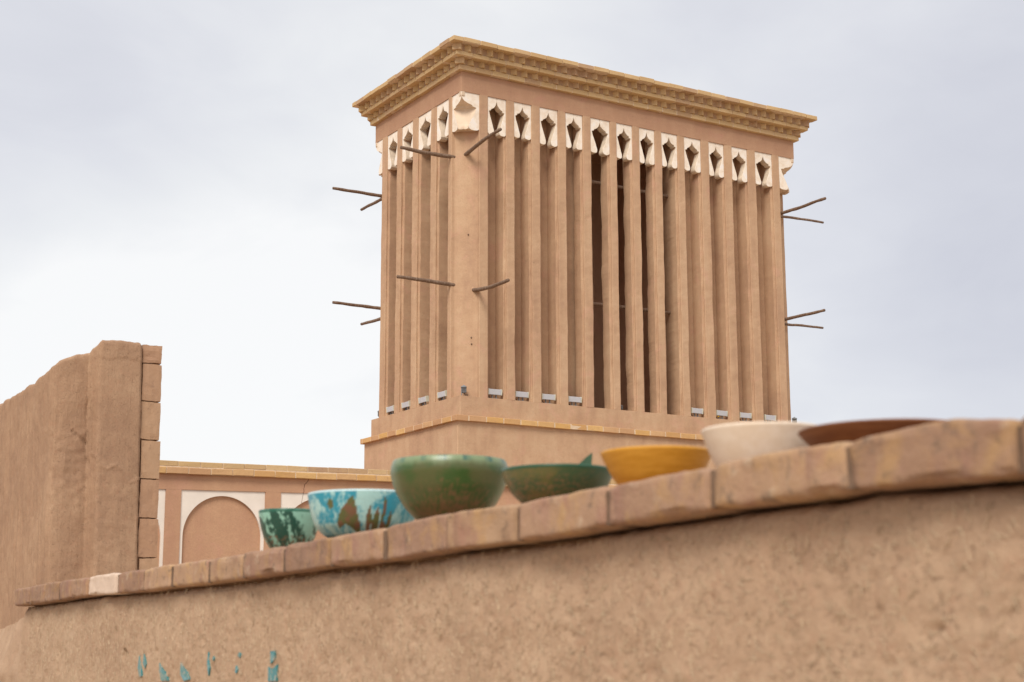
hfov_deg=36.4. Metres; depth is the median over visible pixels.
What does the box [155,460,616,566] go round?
arcade wall
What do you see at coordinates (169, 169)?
sky
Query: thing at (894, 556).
parapet wall
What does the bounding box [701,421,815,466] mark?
ceramic bowl
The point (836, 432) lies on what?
ceramic bowl
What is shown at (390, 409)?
floodlight
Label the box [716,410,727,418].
floodlight
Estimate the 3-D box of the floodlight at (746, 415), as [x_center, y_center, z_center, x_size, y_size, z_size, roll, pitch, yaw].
[3.098,1.017,20.742,0.194,0.125,0.080,6,-13,-29]
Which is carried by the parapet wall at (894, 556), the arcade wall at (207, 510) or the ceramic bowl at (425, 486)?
the ceramic bowl at (425, 486)
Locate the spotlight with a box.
[461,385,467,395]
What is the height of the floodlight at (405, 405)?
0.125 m
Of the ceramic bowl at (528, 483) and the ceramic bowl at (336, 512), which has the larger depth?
the ceramic bowl at (336, 512)
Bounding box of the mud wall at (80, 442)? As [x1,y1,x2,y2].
[0,340,161,628]
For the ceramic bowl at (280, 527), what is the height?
0.090 m
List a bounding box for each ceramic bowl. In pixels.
[259,508,317,547]
[308,489,414,537]
[390,454,507,519]
[501,453,611,503]
[600,445,710,484]
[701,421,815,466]
[798,418,942,446]
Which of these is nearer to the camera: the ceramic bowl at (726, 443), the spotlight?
the ceramic bowl at (726, 443)
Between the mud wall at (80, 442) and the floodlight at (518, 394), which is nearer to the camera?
the mud wall at (80, 442)
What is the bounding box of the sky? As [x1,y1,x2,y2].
[0,0,1023,468]
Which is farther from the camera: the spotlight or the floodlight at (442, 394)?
the floodlight at (442, 394)
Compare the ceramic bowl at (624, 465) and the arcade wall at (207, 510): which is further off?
the arcade wall at (207, 510)
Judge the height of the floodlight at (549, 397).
0.125 m
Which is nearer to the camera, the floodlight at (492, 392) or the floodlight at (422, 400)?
the floodlight at (492, 392)
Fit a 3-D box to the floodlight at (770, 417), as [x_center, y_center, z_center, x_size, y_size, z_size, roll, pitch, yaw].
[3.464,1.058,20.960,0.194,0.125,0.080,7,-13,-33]
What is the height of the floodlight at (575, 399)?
0.125 m
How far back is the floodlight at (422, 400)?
19.31 m
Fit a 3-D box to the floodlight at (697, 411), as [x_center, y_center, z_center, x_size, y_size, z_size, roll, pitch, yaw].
[2.404,0.938,20.330,0.194,0.125,0.080,7,-13,-34]
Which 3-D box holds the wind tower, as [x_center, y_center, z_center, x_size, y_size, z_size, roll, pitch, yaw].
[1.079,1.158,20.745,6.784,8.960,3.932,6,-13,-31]
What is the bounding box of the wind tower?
[332,35,825,479]
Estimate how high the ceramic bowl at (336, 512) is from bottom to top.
0.091 m
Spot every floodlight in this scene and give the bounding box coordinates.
[386,405,393,414]
[401,401,409,409]
[418,396,428,405]
[437,390,446,399]
[488,388,501,398]
[515,391,528,400]
[542,393,555,403]
[568,396,581,405]
[691,407,702,416]
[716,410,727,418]
[740,412,751,421]
[764,414,775,420]
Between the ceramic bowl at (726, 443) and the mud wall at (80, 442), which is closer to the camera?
the ceramic bowl at (726, 443)
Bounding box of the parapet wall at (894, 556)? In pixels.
[0,418,1023,681]

